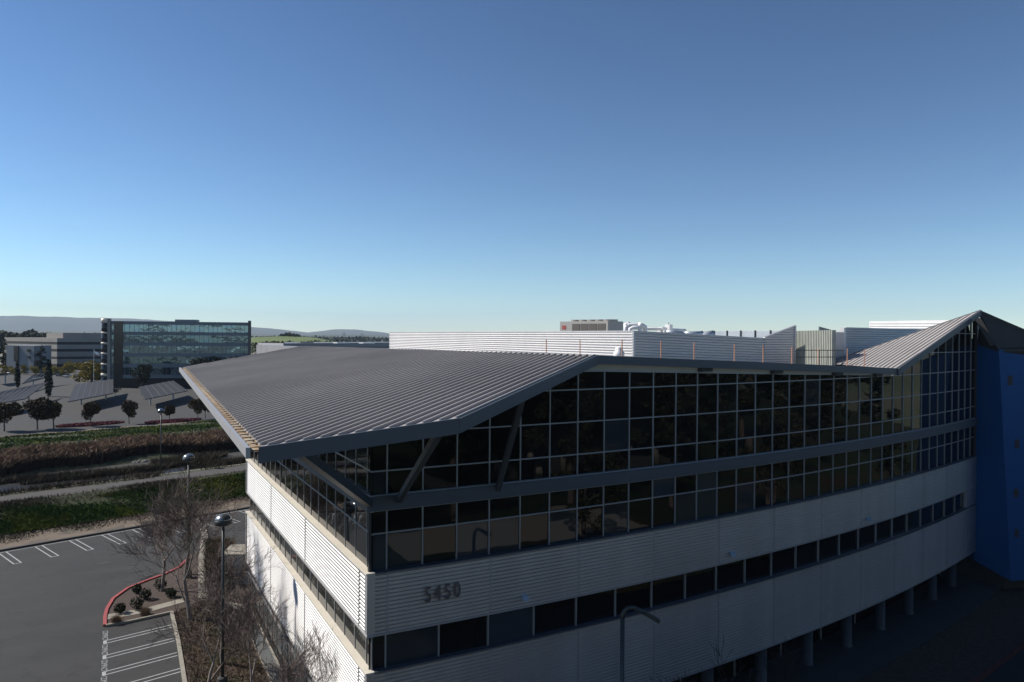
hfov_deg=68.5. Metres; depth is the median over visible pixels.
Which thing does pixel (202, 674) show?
dry ground cover
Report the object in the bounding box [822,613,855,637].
storefront window
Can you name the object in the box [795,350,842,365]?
roof railing
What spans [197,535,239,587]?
brown brush
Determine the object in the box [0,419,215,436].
path
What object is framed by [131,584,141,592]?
shrub
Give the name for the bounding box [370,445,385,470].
window pane
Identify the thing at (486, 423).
window pane
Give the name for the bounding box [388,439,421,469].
window pane
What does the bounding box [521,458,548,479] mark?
window pane
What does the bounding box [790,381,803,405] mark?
window pane
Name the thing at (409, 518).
window pane
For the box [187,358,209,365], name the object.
dark tree
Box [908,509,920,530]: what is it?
ribbon window
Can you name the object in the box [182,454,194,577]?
parking lamp
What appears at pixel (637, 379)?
window pane
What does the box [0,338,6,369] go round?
dark tree
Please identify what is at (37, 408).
bronze tree
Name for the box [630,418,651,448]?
window pane
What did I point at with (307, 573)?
ribbon window
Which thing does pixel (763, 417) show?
window pane
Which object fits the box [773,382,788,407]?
window pane
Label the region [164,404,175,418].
bronze tree
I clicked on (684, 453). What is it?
window pane
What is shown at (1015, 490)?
small window
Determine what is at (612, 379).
window pane
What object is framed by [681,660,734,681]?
storefront window
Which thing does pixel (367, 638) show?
ribbon window
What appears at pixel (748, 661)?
storefront window
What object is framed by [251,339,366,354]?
warehouse trees
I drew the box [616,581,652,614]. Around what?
ribbon window
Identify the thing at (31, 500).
dry verge
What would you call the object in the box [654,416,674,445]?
window pane
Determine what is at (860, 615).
storefront window
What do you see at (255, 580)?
storefront window
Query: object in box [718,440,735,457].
window pane
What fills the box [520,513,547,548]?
window pane
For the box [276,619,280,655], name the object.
storefront window
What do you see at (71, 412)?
lot
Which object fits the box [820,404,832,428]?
window pane
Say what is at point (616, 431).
window pane
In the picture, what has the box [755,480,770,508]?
window pane
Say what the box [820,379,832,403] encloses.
window pane
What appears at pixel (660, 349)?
marker stake
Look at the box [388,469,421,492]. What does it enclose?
window pane
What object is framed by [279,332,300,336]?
mound trees
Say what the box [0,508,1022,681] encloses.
asphalt lot
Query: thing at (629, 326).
roof pipes
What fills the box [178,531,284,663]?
bare tree
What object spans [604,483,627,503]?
window pane
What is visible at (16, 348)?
stair window
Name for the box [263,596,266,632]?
storefront window
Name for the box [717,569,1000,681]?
sidewalk
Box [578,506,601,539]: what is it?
window pane
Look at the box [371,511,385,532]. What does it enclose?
window pane
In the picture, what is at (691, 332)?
air duct
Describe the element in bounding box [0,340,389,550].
ground
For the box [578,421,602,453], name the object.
window pane
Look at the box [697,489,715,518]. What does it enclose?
window pane
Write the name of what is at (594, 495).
window pane
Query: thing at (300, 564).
ribbon window
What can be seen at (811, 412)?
window pane
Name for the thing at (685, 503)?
window pane
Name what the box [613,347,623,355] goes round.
vent hood
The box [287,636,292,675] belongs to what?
storefront window
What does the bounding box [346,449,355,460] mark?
window pane
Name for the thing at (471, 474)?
window pane
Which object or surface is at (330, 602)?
ribbon window
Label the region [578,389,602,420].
window pane
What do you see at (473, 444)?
window pane
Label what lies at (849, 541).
ribbon window
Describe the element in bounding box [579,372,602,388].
window pane
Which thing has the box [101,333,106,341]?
stair window
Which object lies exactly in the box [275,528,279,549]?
ribbon window
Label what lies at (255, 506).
ribbon window
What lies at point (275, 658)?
path edging
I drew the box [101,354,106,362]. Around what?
stair window
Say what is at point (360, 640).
ribbon window
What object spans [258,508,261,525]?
ribbon window
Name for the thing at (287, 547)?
ribbon window
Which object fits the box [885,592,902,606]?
storefront window
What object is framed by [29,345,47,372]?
dark tree
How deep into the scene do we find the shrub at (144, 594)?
55.85 m
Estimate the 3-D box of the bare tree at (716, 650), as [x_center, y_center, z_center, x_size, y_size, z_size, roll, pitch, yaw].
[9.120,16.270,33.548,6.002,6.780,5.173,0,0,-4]
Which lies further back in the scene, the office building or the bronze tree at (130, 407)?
the bronze tree at (130, 407)
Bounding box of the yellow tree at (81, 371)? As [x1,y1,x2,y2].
[79,370,88,378]
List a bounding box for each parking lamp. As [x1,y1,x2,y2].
[157,408,164,469]
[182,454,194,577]
[214,514,231,681]
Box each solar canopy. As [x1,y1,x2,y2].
[0,373,7,383]
[0,382,46,402]
[22,372,59,384]
[68,379,113,404]
[139,381,187,404]
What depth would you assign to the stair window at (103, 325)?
280.43 m
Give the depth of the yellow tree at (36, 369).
353.22 m
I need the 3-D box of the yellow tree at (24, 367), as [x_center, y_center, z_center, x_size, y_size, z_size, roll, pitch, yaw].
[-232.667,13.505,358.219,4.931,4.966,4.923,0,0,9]
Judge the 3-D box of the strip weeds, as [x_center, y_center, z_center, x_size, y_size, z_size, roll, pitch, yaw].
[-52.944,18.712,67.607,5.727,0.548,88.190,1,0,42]
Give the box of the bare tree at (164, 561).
[137,498,218,591]
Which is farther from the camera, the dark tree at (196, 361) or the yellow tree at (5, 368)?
the yellow tree at (5, 368)
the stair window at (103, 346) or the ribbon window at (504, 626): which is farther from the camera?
the stair window at (103, 346)
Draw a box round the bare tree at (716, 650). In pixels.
[644,639,770,681]
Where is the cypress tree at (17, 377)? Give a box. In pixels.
[14,360,20,386]
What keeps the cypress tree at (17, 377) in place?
on the lot at (71, 412)
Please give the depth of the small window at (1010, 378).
59.47 m
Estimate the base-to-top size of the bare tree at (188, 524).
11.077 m
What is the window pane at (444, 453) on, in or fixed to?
in the office building
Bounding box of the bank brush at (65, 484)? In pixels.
[0,461,241,495]
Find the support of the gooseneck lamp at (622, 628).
on the planting bed at (986, 635)
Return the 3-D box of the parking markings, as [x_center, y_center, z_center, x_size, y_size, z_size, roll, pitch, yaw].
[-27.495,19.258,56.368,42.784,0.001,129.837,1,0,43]
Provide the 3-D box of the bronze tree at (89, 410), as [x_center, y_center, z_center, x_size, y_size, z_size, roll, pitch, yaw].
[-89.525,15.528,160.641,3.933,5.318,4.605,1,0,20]
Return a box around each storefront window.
[251,573,254,606]
[255,580,258,612]
[259,588,262,623]
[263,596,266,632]
[267,601,271,639]
[271,609,275,649]
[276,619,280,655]
[281,625,286,666]
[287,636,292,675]
[292,646,298,681]
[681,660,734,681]
[735,643,781,673]
[782,627,821,654]
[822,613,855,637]
[856,605,873,621]
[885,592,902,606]
[913,580,926,591]
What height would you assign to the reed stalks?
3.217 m
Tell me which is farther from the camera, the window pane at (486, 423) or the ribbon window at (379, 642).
the window pane at (486, 423)
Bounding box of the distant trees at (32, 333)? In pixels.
[0,328,84,351]
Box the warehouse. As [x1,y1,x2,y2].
[258,342,389,348]
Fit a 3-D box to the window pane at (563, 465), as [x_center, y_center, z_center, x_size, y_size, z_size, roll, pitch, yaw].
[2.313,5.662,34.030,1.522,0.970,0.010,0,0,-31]
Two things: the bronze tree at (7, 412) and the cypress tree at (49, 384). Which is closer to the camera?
the bronze tree at (7, 412)
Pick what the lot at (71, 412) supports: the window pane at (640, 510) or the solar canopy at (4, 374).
the solar canopy at (4, 374)
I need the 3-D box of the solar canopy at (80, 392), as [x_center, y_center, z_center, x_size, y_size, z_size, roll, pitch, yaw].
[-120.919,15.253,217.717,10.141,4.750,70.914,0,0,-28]
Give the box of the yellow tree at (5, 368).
[0,365,11,372]
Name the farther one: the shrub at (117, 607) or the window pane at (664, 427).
the shrub at (117, 607)
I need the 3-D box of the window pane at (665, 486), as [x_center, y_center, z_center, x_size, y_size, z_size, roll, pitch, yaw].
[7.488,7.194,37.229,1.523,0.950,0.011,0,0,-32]
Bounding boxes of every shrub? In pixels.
[113,603,125,612]
[129,595,143,608]
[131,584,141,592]
[139,587,151,598]
[153,578,166,588]
[165,587,176,596]
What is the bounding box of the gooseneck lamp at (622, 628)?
[620,605,659,681]
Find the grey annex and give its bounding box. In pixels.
[6,345,50,372]
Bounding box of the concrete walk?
[107,517,245,619]
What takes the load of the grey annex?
on the lot at (71, 412)
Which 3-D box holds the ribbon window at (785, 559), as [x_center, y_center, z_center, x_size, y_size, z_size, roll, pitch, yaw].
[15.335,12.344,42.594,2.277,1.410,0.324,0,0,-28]
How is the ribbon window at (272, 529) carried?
in the office building
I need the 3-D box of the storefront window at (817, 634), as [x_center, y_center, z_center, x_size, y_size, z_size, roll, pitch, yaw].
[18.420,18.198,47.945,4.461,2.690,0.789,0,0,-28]
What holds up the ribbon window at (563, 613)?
in the office building
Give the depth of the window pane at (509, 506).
32.51 m
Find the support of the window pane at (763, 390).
in the office building
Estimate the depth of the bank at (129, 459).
124.63 m
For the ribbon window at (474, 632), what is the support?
in the office building
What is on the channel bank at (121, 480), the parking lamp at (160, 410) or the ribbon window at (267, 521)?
the parking lamp at (160, 410)
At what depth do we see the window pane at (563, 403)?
34.02 m
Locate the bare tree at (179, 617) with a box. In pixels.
[142,565,270,681]
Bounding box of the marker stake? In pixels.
[660,341,661,357]
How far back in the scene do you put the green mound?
975.29 m
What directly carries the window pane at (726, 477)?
in the office building
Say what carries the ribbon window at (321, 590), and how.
in the office building
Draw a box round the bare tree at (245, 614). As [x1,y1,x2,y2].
[207,573,295,681]
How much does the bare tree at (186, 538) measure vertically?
6.041 m
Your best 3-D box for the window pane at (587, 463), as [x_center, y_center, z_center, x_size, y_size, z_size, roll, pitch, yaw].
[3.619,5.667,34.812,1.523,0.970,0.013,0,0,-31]
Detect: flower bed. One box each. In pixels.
[55,420,124,427]
[145,417,201,423]
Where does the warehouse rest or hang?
on the lot at (71, 412)
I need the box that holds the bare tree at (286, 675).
[255,620,340,681]
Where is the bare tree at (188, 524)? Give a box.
[104,465,253,619]
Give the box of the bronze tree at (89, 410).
[81,401,100,425]
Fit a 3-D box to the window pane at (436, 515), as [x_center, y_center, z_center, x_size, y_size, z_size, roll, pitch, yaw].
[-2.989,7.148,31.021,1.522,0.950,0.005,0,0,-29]
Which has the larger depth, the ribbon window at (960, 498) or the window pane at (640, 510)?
the ribbon window at (960, 498)
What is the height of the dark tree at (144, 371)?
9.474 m
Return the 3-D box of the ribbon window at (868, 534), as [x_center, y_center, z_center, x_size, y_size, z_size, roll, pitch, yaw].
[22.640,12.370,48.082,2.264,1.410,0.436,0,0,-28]
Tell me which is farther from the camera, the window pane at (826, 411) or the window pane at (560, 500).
the window pane at (826, 411)
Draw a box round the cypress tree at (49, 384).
[43,359,53,396]
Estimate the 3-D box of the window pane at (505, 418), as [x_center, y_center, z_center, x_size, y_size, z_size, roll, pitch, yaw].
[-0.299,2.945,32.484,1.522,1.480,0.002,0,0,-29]
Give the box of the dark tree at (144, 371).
[129,364,153,385]
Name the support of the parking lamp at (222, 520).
on the planting bed at (158, 596)
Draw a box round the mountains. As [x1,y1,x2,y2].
[0,316,389,335]
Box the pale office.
[5,333,100,368]
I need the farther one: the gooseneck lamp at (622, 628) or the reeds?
the reeds
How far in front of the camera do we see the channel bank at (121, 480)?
90.52 m
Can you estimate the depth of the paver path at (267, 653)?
46.22 m
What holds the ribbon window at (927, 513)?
in the office building
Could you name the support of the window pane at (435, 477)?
in the office building
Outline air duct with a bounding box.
[663,329,714,334]
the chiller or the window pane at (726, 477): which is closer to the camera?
the window pane at (726, 477)
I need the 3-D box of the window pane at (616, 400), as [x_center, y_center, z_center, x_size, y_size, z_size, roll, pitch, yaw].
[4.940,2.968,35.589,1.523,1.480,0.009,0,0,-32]
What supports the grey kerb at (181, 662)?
on the asphalt lot at (52, 610)
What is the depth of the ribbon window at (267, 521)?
49.66 m
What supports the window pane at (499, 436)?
in the office building
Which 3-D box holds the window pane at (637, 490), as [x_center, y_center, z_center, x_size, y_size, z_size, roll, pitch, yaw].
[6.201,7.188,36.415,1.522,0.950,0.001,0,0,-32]
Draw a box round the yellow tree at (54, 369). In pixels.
[51,365,59,374]
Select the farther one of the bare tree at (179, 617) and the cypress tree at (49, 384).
the cypress tree at (49, 384)
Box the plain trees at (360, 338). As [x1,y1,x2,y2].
[251,335,389,341]
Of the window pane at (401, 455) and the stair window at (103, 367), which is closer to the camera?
the window pane at (401, 455)
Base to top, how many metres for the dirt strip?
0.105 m
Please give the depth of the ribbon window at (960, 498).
58.82 m
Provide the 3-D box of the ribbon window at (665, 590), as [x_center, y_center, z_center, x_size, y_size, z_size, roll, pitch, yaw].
[7.768,12.315,37.475,2.285,1.410,0.212,0,0,-28]
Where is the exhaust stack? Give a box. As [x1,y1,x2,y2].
[657,322,672,331]
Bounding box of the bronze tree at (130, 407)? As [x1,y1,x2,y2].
[121,400,138,423]
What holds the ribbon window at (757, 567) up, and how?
in the office building
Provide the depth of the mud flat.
119.42 m
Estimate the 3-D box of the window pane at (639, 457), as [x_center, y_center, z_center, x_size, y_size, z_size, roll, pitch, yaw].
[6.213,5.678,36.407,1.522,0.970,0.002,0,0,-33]
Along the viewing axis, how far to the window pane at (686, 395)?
38.04 m
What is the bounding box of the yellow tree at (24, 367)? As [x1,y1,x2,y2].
[20,364,28,372]
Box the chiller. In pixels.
[560,319,622,330]
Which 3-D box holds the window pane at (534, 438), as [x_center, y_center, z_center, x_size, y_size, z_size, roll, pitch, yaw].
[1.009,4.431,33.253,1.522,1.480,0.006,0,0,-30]
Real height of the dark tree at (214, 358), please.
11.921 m
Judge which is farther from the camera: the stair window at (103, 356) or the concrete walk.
the stair window at (103, 356)
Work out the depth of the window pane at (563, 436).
34.02 m
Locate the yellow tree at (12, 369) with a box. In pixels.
[8,367,15,373]
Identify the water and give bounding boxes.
[0,463,203,491]
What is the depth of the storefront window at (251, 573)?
54.78 m
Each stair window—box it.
[14,346,18,360]
[101,323,106,331]
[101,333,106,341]
[101,344,106,352]
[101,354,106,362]
[101,365,106,372]
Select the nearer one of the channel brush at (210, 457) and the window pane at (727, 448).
the window pane at (727, 448)
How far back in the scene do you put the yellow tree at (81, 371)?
308.95 m
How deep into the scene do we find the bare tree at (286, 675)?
34.34 m
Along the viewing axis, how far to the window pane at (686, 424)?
38.04 m
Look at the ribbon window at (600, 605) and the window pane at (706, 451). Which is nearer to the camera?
the ribbon window at (600, 605)
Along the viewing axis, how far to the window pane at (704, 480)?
38.89 m
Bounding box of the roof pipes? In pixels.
[623,322,686,331]
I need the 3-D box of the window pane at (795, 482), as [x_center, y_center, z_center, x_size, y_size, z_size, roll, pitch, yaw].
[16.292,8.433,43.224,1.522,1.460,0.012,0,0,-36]
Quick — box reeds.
[0,427,232,468]
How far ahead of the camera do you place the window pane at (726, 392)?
39.71 m
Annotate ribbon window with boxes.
[250,498,253,515]
[254,503,257,520]
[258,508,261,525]
[262,513,265,531]
[266,517,269,535]
[270,522,274,543]
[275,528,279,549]
[280,534,284,555]
[285,540,290,564]
[291,548,296,571]
[297,555,303,580]
[304,563,310,589]
[311,572,317,599]
[318,580,325,610]
[326,590,334,621]
[335,601,344,634]
[345,613,354,648]
[355,625,366,662]
[367,638,372,669]
[369,635,385,669]
[386,625,439,665]
[439,615,488,654]
[489,606,534,643]
[535,597,576,633]
[577,589,615,623]
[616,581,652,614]
[652,573,685,605]
[686,566,716,597]
[717,559,745,589]
[746,553,771,581]
[772,546,796,574]
[796,540,818,567]
[819,534,839,560]
[840,529,858,553]
[859,523,876,547]
[877,518,892,541]
[893,513,907,535]
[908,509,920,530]
[921,504,933,525]
[934,500,944,519]
[945,496,954,515]
[955,492,964,510]
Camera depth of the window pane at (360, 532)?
30.93 m
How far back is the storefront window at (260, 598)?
51.44 m
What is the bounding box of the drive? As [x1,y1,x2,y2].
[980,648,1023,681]
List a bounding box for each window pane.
[345,515,354,554]
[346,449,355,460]
[356,524,365,564]
[357,448,366,467]
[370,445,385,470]
[370,471,385,494]
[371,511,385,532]
[371,534,385,570]
[387,507,421,531]
[387,529,421,568]
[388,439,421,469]
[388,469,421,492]
[423,503,455,526]
[423,525,455,562]
[424,434,455,466]
[424,466,455,489]
[457,500,487,522]
[457,521,487,558]
[458,428,488,463]
[458,463,488,485]
[472,419,488,427]
[490,426,519,460]
[490,460,518,482]
[490,496,518,518]
[490,517,518,552]
[491,405,519,426]
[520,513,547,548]
[521,391,548,424]
[521,424,548,458]
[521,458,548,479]
[521,493,547,514]
[550,423,576,455]
[550,455,576,476]
[550,489,575,510]
[550,509,575,543]
[551,375,576,389]
[551,390,576,422]
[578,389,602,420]
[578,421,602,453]
[578,453,602,473]
[578,486,602,506]
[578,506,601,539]
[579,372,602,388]
[604,450,627,470]
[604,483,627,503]
[604,502,627,534]
[605,372,628,387]
[605,388,627,419]
[605,419,627,450]
[629,480,651,499]
[629,499,650,530]
[630,372,652,386]
[630,387,651,417]
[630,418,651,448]
[630,448,651,467]
[653,446,674,465]
[653,477,673,496]
[653,495,673,526]
[654,387,674,415]
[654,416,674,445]
[675,492,695,522]
[676,386,696,414]
[676,415,695,443]
[676,444,695,462]
[676,474,695,493]
[697,442,715,460]
[697,472,715,489]
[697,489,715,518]
[698,385,716,412]
[698,413,715,441]
[717,486,734,515]
[718,384,735,411]
[718,412,735,439]
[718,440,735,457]
[718,469,734,486]
[737,410,753,437]
[737,438,753,455]
[737,466,753,483]
[737,483,753,511]
[738,383,754,409]
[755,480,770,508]
[756,382,771,408]
[756,409,771,435]
[772,477,787,504]
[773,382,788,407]
[773,408,787,433]
[789,475,802,501]
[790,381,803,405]
[790,406,803,431]
[804,472,817,498]
[805,380,818,404]
[805,405,818,430]
[819,470,831,495]
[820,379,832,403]
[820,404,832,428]
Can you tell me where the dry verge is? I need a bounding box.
[0,470,245,510]
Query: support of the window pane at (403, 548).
in the office building
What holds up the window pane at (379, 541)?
in the office building
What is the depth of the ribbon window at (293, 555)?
42.34 m
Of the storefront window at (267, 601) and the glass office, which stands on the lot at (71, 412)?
the glass office
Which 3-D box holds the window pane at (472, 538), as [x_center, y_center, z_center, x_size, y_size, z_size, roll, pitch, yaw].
[-1.666,8.359,31.766,1.522,1.460,0.006,0,0,-30]
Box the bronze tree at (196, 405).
[188,398,204,417]
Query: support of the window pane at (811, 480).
in the office building
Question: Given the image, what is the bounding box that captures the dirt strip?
[0,497,249,548]
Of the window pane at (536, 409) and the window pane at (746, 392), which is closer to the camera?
the window pane at (536, 409)
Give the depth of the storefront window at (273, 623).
47.54 m
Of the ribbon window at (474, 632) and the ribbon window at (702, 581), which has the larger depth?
the ribbon window at (702, 581)
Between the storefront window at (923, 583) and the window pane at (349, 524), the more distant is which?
the storefront window at (923, 583)
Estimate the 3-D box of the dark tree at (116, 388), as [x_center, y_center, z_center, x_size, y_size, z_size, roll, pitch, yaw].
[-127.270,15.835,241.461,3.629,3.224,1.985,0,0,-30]
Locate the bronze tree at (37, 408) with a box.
[22,397,52,429]
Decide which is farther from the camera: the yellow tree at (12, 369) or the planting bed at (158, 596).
the yellow tree at (12, 369)
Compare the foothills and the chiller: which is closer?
the chiller
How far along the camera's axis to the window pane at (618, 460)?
35.62 m
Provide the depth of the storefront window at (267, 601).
48.77 m
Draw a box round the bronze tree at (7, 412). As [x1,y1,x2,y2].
[0,401,23,430]
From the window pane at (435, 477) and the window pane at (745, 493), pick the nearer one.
the window pane at (435, 477)
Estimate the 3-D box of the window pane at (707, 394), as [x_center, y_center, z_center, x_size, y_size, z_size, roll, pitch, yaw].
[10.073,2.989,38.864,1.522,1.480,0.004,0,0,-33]
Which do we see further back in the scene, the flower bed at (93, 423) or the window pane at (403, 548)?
the flower bed at (93, 423)
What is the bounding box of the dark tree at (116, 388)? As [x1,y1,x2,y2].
[113,385,120,392]
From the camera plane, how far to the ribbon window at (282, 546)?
45.36 m
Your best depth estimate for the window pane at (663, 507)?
37.25 m
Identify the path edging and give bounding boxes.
[240,613,287,681]
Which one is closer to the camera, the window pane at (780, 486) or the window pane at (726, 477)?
the window pane at (726, 477)
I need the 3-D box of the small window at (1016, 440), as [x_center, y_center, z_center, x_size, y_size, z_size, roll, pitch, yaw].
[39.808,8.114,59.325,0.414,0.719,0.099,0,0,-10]
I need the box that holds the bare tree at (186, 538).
[166,505,218,568]
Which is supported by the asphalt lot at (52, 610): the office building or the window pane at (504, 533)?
the office building
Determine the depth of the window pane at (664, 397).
37.22 m
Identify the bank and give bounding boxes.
[0,422,239,476]
[0,464,245,495]
[0,471,245,533]
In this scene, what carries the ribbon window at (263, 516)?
in the office building
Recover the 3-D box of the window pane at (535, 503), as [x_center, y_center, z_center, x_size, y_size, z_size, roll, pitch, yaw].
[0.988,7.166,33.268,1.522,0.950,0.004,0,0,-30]
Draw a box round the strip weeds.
[0,494,249,543]
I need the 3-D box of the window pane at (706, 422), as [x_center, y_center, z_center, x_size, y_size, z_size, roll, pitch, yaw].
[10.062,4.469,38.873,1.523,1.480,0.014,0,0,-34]
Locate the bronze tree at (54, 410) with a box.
[43,401,62,428]
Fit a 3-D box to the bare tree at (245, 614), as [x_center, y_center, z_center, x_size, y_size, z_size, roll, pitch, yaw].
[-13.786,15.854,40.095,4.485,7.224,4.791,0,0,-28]
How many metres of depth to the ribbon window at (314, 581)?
38.10 m
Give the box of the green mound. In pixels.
[251,336,334,351]
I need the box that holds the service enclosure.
[219,544,250,584]
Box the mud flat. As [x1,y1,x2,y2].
[0,451,243,485]
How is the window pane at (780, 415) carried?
in the office building
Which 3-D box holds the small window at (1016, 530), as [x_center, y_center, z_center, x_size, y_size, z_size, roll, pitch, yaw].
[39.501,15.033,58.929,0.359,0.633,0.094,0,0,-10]
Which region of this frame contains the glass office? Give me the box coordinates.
[101,318,250,386]
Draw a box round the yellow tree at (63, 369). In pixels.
[58,366,67,374]
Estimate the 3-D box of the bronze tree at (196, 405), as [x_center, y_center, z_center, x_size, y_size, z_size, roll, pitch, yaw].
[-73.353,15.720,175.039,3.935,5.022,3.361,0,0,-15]
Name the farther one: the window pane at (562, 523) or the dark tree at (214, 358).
the dark tree at (214, 358)
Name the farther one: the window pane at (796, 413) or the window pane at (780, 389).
the window pane at (796, 413)
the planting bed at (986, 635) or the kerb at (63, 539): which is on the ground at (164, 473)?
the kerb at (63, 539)
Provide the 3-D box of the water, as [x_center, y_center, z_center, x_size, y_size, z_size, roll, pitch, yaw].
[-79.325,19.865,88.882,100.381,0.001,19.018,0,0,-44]
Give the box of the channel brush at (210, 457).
[0,449,249,484]
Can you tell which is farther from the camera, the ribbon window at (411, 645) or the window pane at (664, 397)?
the window pane at (664, 397)
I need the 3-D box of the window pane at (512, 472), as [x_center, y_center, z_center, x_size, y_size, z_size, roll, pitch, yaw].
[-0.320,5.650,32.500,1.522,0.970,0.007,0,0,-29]
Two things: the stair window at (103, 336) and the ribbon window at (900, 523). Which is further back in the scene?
the stair window at (103, 336)
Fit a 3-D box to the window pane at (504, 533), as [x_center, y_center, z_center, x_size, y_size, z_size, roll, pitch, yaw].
[-0.341,8.365,32.515,1.523,1.460,0.008,0,0,-29]
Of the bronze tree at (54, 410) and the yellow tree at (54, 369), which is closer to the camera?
the bronze tree at (54, 410)
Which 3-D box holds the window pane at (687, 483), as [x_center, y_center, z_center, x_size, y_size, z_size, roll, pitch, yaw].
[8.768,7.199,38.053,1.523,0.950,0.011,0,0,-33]
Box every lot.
[0,368,214,435]
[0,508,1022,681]
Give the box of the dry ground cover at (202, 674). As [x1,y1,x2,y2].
[174,601,267,681]
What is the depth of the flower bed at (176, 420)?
169.21 m
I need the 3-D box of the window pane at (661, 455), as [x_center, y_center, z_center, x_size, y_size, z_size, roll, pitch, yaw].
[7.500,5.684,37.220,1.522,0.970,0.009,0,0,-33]
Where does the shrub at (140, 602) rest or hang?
on the planting bed at (158, 596)
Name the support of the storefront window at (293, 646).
in the office building
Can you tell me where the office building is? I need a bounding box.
[179,310,1023,681]
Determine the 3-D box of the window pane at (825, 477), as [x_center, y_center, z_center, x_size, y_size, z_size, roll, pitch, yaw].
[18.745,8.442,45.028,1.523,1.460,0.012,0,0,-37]
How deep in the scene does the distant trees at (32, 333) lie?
564.33 m
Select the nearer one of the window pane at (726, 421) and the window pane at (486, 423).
the window pane at (486, 423)
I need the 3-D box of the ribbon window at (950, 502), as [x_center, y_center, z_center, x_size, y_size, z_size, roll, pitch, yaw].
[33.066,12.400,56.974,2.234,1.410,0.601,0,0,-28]
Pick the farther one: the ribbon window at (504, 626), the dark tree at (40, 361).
the dark tree at (40, 361)
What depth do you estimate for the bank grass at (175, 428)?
146.32 m
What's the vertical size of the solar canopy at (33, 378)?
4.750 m
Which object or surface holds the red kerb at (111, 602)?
on the asphalt lot at (52, 610)
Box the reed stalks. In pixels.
[0,431,237,476]
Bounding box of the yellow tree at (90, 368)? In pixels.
[71,360,100,381]
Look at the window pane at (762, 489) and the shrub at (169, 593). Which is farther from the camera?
the shrub at (169, 593)
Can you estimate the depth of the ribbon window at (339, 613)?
33.72 m
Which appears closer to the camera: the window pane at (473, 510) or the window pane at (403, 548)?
the window pane at (403, 548)
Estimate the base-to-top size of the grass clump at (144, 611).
0.632 m
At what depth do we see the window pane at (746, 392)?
40.60 m
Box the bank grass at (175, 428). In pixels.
[0,420,220,453]
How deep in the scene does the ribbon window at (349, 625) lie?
32.29 m
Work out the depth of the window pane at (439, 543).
31.03 m
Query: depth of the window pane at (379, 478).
29.77 m
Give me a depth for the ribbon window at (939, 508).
55.65 m
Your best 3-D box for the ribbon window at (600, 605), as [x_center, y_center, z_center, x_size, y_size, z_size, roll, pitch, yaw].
[3.891,12.298,35.058,2.286,1.410,0.156,0,0,-28]
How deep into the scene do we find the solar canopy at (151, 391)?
216.31 m
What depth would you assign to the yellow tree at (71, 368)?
351.49 m
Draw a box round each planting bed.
[107,549,269,681]
[855,588,1023,681]
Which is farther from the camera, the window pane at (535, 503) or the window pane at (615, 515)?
the window pane at (615, 515)
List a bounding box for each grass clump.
[109,612,123,623]
[139,605,152,616]
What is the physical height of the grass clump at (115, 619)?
0.632 m
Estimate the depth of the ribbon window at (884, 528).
49.61 m
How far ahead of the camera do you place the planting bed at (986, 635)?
48.23 m
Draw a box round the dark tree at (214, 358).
[208,356,236,361]
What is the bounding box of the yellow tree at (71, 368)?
[63,360,75,373]
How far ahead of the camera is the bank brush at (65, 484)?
88.97 m
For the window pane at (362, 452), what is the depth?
30.84 m
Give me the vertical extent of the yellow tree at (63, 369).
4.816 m
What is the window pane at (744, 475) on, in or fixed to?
in the office building
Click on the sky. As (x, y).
(386, 166)
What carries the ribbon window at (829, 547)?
in the office building
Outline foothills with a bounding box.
[7,330,389,337]
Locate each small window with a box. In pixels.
[1008,376,1012,384]
[1014,489,1017,496]
[1015,439,1018,447]
[1015,529,1018,536]
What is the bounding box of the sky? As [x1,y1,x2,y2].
[0,0,1023,332]
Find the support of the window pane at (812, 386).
in the office building
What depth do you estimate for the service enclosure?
59.41 m
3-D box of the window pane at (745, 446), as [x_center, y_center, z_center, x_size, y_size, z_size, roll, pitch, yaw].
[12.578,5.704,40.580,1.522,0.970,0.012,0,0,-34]
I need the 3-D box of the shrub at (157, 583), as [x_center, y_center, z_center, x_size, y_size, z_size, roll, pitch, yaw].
[-27.165,18.762,58.101,1.014,0.912,0.991,0,0,-28]
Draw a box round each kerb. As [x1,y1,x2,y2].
[0,506,249,551]
[103,557,189,626]
[106,611,186,681]
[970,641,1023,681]
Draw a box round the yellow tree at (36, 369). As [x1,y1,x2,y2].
[29,365,39,373]
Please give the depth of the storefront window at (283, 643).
44.71 m
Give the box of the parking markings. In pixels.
[0,509,247,681]
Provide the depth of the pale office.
417.62 m
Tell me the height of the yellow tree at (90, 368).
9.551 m
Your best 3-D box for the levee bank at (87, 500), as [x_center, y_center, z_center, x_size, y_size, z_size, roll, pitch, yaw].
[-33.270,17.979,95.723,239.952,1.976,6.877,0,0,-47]
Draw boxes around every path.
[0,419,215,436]
[243,610,282,681]
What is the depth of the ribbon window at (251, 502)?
55.44 m
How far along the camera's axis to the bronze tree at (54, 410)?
154.99 m
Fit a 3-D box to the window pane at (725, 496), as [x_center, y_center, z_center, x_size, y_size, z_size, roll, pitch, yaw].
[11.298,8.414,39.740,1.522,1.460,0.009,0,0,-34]

